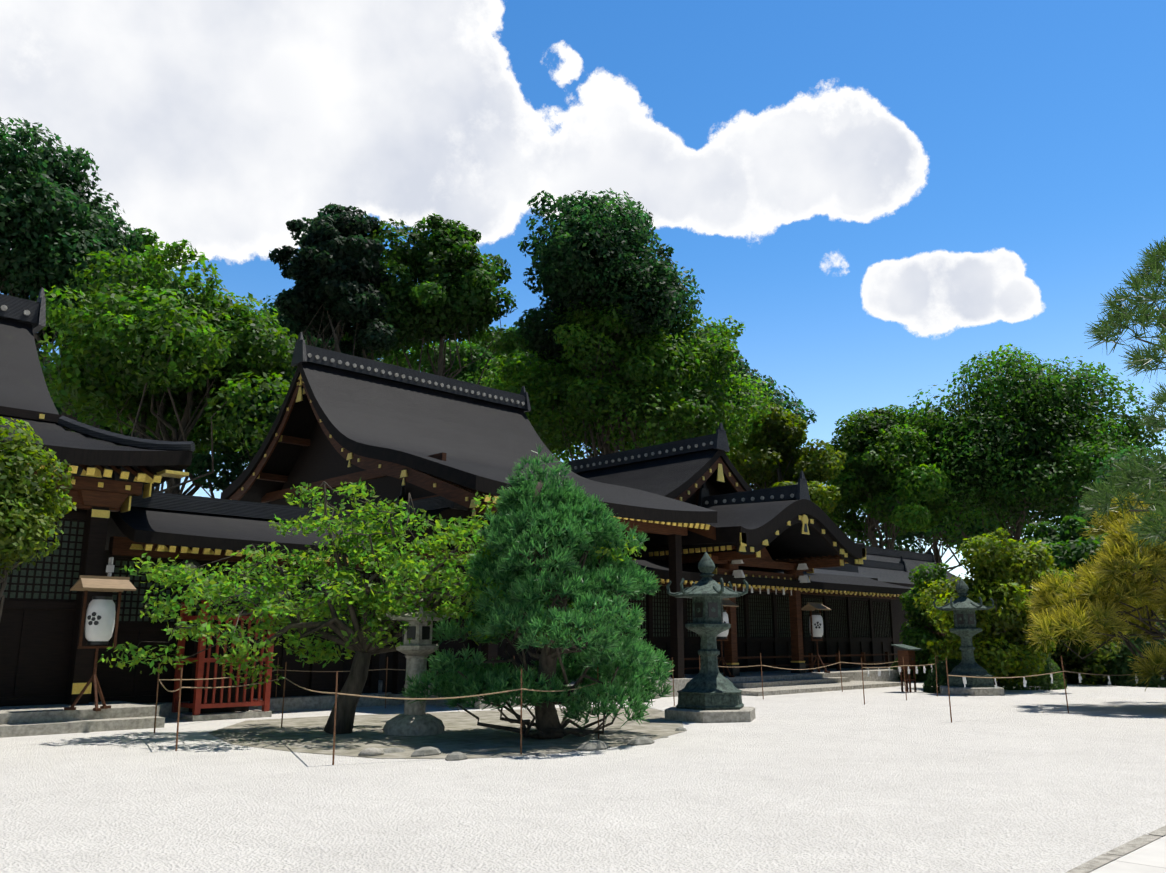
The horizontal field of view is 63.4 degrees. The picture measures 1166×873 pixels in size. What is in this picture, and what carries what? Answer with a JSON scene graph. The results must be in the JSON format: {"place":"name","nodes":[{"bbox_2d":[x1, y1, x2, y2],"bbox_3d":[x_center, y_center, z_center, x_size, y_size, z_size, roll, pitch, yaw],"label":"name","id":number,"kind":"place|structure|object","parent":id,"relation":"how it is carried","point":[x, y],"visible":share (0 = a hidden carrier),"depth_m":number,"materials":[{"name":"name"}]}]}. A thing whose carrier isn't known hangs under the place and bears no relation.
{"place":"outdoors","nodes":[
{"label":"outdoors","id":0,"kind":"place"},
{"bbox_2d":[209,707,683,757],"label":"island soil","id":1,"kind":"structure","parent":0,"point":[466,735],"depth_m":16.80,"materials":[{"name":"grey soil"}]},
{"bbox_2d":[358,747,383,755],"bbox_3d":[-3.138,4.684,14.003,0.448,0.135,0.256,12,-17,-43],"label":"rock","id":2,"kind":"object","parent":1,"relation":"on","point":[373,751],"visible":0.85,"depth_m":13.91,"materials":[{"name":"stone"}]},
{"bbox_2d":[98,478,646,733],"bbox_3d":[-3.802,3.285,18.183,9.777,4.699,5.676,2,-12,-8],"label":"cherry tree","id":3,"kind":"object","parent":1,"relation":"on","point":[364,637],"visible":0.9,"depth_m":17.34,"materials":[{"name":"green plant"}]},
{"bbox_2d":[154,656,674,764],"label":"rope fence","id":4,"kind":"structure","parent":1,"relation":"on","point":[335,692],"depth_m":14.81,"materials":[{"name":"fabric"}]},
{"bbox_2d":[383,595,452,735],"bbox_3d":[-3.092,4.195,17.529,1.433,2.530,1.249,12,-17,-43],"label":"stone lantern","id":5,"kind":"object","parent":1,"relation":"on","point":[415,719],"visible":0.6,"depth_m":17.27,"materials":[{"name":"stone"}]},
{"bbox_2d":[383,727,686,760],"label":"border stones","id":6,"kind":"object","parent":1,"relation":"on","point":[593,745],"visible":0.79,"depth_m":14.39,"materials":[{"name":"stone"}]},
{"bbox_2d":[401,445,674,738],"bbox_3d":[-0.357,2.838,17.089,4.802,5.197,4.761,12,-17,-43],"label":"pine tree","id":7,"kind":"object","parent":1,"relation":"on","point":[552,530],"visible":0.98,"depth_m":16.15,"materials":[{"name":"green plant"}]},
{"bbox_2d":[0,681,1165,872],"bbox_3d":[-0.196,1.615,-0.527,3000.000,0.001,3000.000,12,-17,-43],"label":"gravel ground","id":8,"kind":"structure","parent":0,"point":[887,780],"depth_m":10.36,"materials":[{"name":"white gravel"}]},
{"bbox_2d":[0,417,76,619],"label":"tree","id":9,"kind":"object","parent":8,"relation":"on","point":[28,508],"visible":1,"depth_m":14.23,"materials":[{"name":"green plant"}]},
{"bbox_2d":[0,117,142,404],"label":"tree","id":10,"kind":"object","parent":8,"relation":"on","point":[49,212],"visible":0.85,"depth_m":41.34,"materials":[{"name":"green plant"}]},
{"bbox_2d":[0,288,194,737],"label":"shrine building","id":11,"kind":"structure","parent":8,"relation":"on","point":[46,665],"depth_m":19.71,"materials":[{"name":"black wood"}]},
{"bbox_2d":[64,575,136,711],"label":"paper lantern","id":12,"kind":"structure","parent":11,"relation":"attached to","point":[100,622],"depth_m":18.05,"materials":[{"name":"white paper"}]},
{"bbox_2d":[35,227,175,437],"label":"tree","id":13,"kind":"object","parent":8,"relation":"on","point":[149,239],"depth_m":46.37,"materials":[{"name":"green plant"}]},
{"bbox_2d":[42,356,218,457],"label":"tree","id":14,"kind":"object","parent":8,"relation":"on","point":[60,411],"depth_m":69.96,"materials":[{"name":"green plant"}]},
{"bbox_2d":[37,239,297,495],"bbox_3d":[-16.311,0.756,37.292,10.623,17.705,12.031,12,-17,-43],"label":"camphor tree","id":15,"kind":"object","parent":8,"relation":"on","point":[147,355],"visible":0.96,"depth_m":36.81,"materials":[{"name":"green plant"}]},
{"bbox_2d":[165,578,292,721],"bbox_3d":[-7.993,4.725,21.118,2.150,3.000,1.800,12,-17,-43],"label":"vermilion shrine","id":16,"kind":"object","parent":8,"relation":"on","point":[206,704],"visible":0.54,"depth_m":20.68,"materials":[{"name":"red wood"}]},
{"bbox_2d":[187,382,286,497],"bbox_3d":[-13.481,3.750,40.292,6.101,13.024,6.290,0,-12,-2],"label":"tree","id":17,"kind":"object","parent":8,"relation":"on","point":[201,464],"visible":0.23,"depth_m":38.81,"materials":[{"name":"green plant"}]},
{"bbox_2d":[89,468,483,717],"bbox_3d":[-6.899,3.814,24.331,10.560,6.130,3.210,12,-17,-43],"label":"shrine corridor","id":18,"kind":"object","parent":8,"relation":"on","point":[196,531],"depth_m":22.02,"materials":[{"name":"black wood"}]},
{"bbox_2d":[193,295,403,496],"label":"tree","id":19,"kind":"object","parent":8,"relation":"on","point":[318,345],"visible":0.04,"depth_m":74.39,"materials":[{"name":"green plant"}]},
{"bbox_2d":[268,203,397,359],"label":"conifer tree","id":20,"kind":"object","parent":8,"relation":"on","point":[332,266],"visible":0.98,"depth_m":48.24,"materials":[{"name":"green plant"}]},
{"bbox_2d":[341,213,528,384],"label":"tree","id":21,"kind":"object","parent":8,"relation":"on","point":[443,285],"visible":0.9,"depth_m":51.12,"materials":[{"name":"green plant"}]},
{"bbox_2d":[221,332,716,708],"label":"shrine building","id":22,"kind":"structure","parent":8,"relation":"on","point":[387,431],"depth_m":31.55,"materials":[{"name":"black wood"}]},
{"bbox_2d":[393,324,579,450],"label":"tree","id":23,"kind":"object","parent":8,"relation":"on","point":[470,372],"visible":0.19,"depth_m":75.03,"materials":[{"name":"green plant"}]},
{"bbox_2d":[506,187,704,460],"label":"tree","id":24,"kind":"object","parent":8,"relation":"on","point":[593,250],"visible":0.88,"depth_m":54.77,"materials":[{"name":"green plant"}]},
{"bbox_2d":[475,299,777,462],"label":"tree","id":25,"kind":"object","parent":8,"relation":"on","point":[654,420],"visible":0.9,"depth_m":56.01,"materials":[{"name":"green plant"}]},
{"bbox_2d":[665,552,755,722],"bbox_3d":[2.756,4.332,20.749,1.842,3.612,2.095,12,-17,-43],"label":"bronze lantern","id":26,"kind":"object","parent":8,"relation":"on","point":[709,692],"visible":1,"depth_m":20.34,"materials":[{"name":"metal"}]},
{"bbox_2d":[562,422,916,695],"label":"shrine building","id":27,"kind":"structure","parent":8,"relation":"on","point":[786,552],"depth_m":35.98,"materials":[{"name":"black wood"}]},
{"bbox_2d":[716,598,737,676],"bbox_3d":[4.693,6.768,31.804,1.004,2.619,0.871,12,-17,-43],"label":"paper lantern stand","id":28,"kind":"object","parent":27,"relation":"on","point":[725,602],"visible":0.48,"depth_m":31.74,"materials":[{"name":"white paper"}]},
{"bbox_2d":[801,602,830,672],"bbox_3d":[8.912,7.633,35.837,1.004,2.619,0.871,12,-17,-43],"label":"paper lantern stand","id":29,"kind":"object","parent":27,"relation":"on","point":[816,626],"visible":1,"depth_m":35.77,"materials":[{"name":"white paper"}]},
{"bbox_2d":[668,324,816,455],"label":"tree","id":30,"kind":"object","parent":8,"relation":"on","point":[744,368],"visible":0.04,"depth_m":83.67,"materials":[{"name":"green plant"}]},
{"bbox_2d":[724,400,846,513],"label":"tree","id":31,"kind":"object","parent":8,"relation":"on","point":[770,455],"visible":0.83,"depth_m":63.27,"materials":[{"name":"green plant"}]},
{"bbox_2d":[699,652,897,698],"bbox_3d":[7.816,7.726,31.053,10.288,1.301,1.924,12,-17,-43],"label":"rope fence","id":32,"kind":"object","parent":8,"relation":"on","point":[761,665],"visible":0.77,"depth_m":28.54,"materials":[{"name":"fabric"}]},
{"bbox_2d":[822,404,950,549],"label":"tree","id":33,"kind":"object","parent":8,"relation":"on","point":[883,465],"visible":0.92,"depth_m":68.28,"materials":[{"name":"green plant"}]},
{"bbox_2d":[861,655,937,704],"bbox_3d":[9.123,6.867,26.811,0.165,1.201,5.008,-11,-16,41],"label":"rope fence","id":34,"kind":"object","parent":8,"relation":"on","point":[899,668],"visible":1,"depth_m":26.64,"materials":[{"name":"fabric"}]},
{"bbox_2d":[844,546,959,656],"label":"office building","id":35,"kind":"structure","parent":8,"relation":"on","point":[891,566],"depth_m":51.25,"materials":[{"name":"black wood"}]},
{"bbox_2d":[891,644,921,691],"bbox_3d":[10.656,7.587,30.931,0.840,1.520,0.660,12,-17,-43],"label":"notice box","id":36,"kind":"object","parent":8,"relation":"on","point":[908,655],"visible":0.96,"depth_m":30.87,"materials":[{"name":"brown wood"}]},
{"bbox_2d":[890,650,941,681],"bbox_3d":[14.201,9.540,39.458,2.861,1.393,2.833,12,-17,-43],"label":"azalea shrub","id":37,"kind":"object","parent":8,"relation":"on","point":[896,668],"visible":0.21,"depth_m":38.63,"materials":[{"name":"green plant"}]},
{"bbox_2d":[898,562,958,681],"bbox_3d":[14.403,7.667,38.968,3.378,4.941,2.875,12,-17,-43],"label":"shrub","id":38,"kind":"object","parent":8,"relation":"on","point":[918,636],"visible":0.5,"depth_m":38.59,"materials":[{"name":"green plant"}]},
{"bbox_2d":[855,406,1026,571],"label":"tree","id":39,"kind":"object","parent":8,"relation":"on","point":[911,539],"visible":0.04,"depth_m":88.91,"materials":[{"name":"green plant"}]},
{"bbox_2d":[922,658,960,692],"bbox_3d":[12.226,7.827,30.888,2.661,1.144,2.078,12,-17,-43],"label":"azalea shrub","id":40,"kind":"object","parent":8,"relation":"on","point":[930,686],"visible":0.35,"depth_m":30.42,"materials":[{"name":"green plant"}]},
{"bbox_2d":[933,578,1004,695],"bbox_3d":[12.166,6.313,29.980,1.842,3.612,2.095,12,-17,-43],"label":"bronze lantern","id":41,"kind":"object","parent":8,"relation":"on","point":[962,607],"visible":0.96,"depth_m":29.62,"materials":[{"name":"metal"}]},
{"bbox_2d":[913,527,1076,686],"bbox_3d":[14.059,5.957,32.369,5.562,5.325,5.784,12,-17,-43],"label":"shrub","id":42,"kind":"object","parent":8,"relation":"on","point":[1000,641],"visible":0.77,"depth_m":31.34,"materials":[{"name":"green plant"}]},
{"bbox_2d":[978,647,1066,689],"bbox_3d":[15.411,8.173,33.537,3.636,1.581,3.065,12,-17,-43],"label":"azalea shrub","id":43,"kind":"object","parent":8,"relation":"on","point":[1044,681],"visible":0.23,"depth_m":32.14,"materials":[{"name":"green plant"}]},
{"bbox_2d":[897,343,1165,553],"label":"tree","id":44,"kind":"object","parent":8,"relation":"on","point":[1025,444],"visible":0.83,"depth_m":67.30,"materials":[{"name":"green plant"}]},
{"bbox_2d":[945,656,1165,722],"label":"rope fence","id":45,"kind":"object","parent":8,"relation":"on","point":[1025,681],"visible":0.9,"depth_m":21.47,"materials":[{"name":"fabric"}]},
{"bbox_2d":[1007,569,1134,684],"bbox_3d":[18.764,7.358,36.874,5.311,5.045,5.395,12,-17,-43],"label":"shrub","id":46,"kind":"object","parent":8,"relation":"on","point":[1061,648],"visible":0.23,"depth_m":35.99,"materials":[{"name":"green plant"}]},
{"bbox_2d":[1057,657,1097,683],"bbox_3d":[19.757,8.999,38.497,4.125,2.134,4.092,12,-17,-43],"label":"shrub","id":47,"kind":"object","parent":8,"relation":"on","point":[1069,668],"visible":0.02,"depth_m":36.66,"materials":[{"name":"green plant"}]},
{"bbox_2d":[1014,515,1159,610],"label":"tree","id":48,"kind":"object","parent":8,"relation":"on","point":[1068,554],"visible":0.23,"depth_m":40.91,"materials":[{"name":"green plant"}]},
{"bbox_2d":[1023,482,1165,689],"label":"pine tree","id":49,"kind":"object","parent":8,"relation":"on","point":[1104,599],"visible":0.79,"depth_m":23.42,"materials":[{"name":"yellow plant"}]},
{"bbox_2d":[1068,445,1165,551],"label":"tree","id":50,"kind":"object","parent":8,"relation":"on","point":[1103,477],"visible":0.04,"depth_m":49.58,"materials":[{"name":"green plant"}]},
{"bbox_2d":[1069,625,1164,683],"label":"shrub","id":51,"kind":"object","parent":8,"relation":"on","point":[1129,667],"depth_m":36.16,"materials":[{"name":"green plant"}]},
{"bbox_2d":[1079,236,1165,550],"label":"pine tree boughs","id":52,"kind":"object","parent":8,"relation":"on","point":[1154,259],"visible":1,"depth_m":18.34,"materials":[{"name":"green plant"}]},
{"bbox_2d":[1094,612,1165,687],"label":"shrub","id":53,"kind":"object","parent":8,"relation":"on","point":[1155,681],"visible":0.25,"depth_m":34.85,"materials":[{"name":"green plant"}]},
{"bbox_2d":[0,0,1165,580],"label":"sky","id":54,"kind":"structure","parent":0,"point":[884,196],"materials":[{"name":"blue"}]},
{"bbox_2d":[1065,825,1165,872],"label":"paved path","id":55,"kind":"structure","parent":0,"point":[1150,857],"depth_m":7.39,"materials":[{"name":"stone"}]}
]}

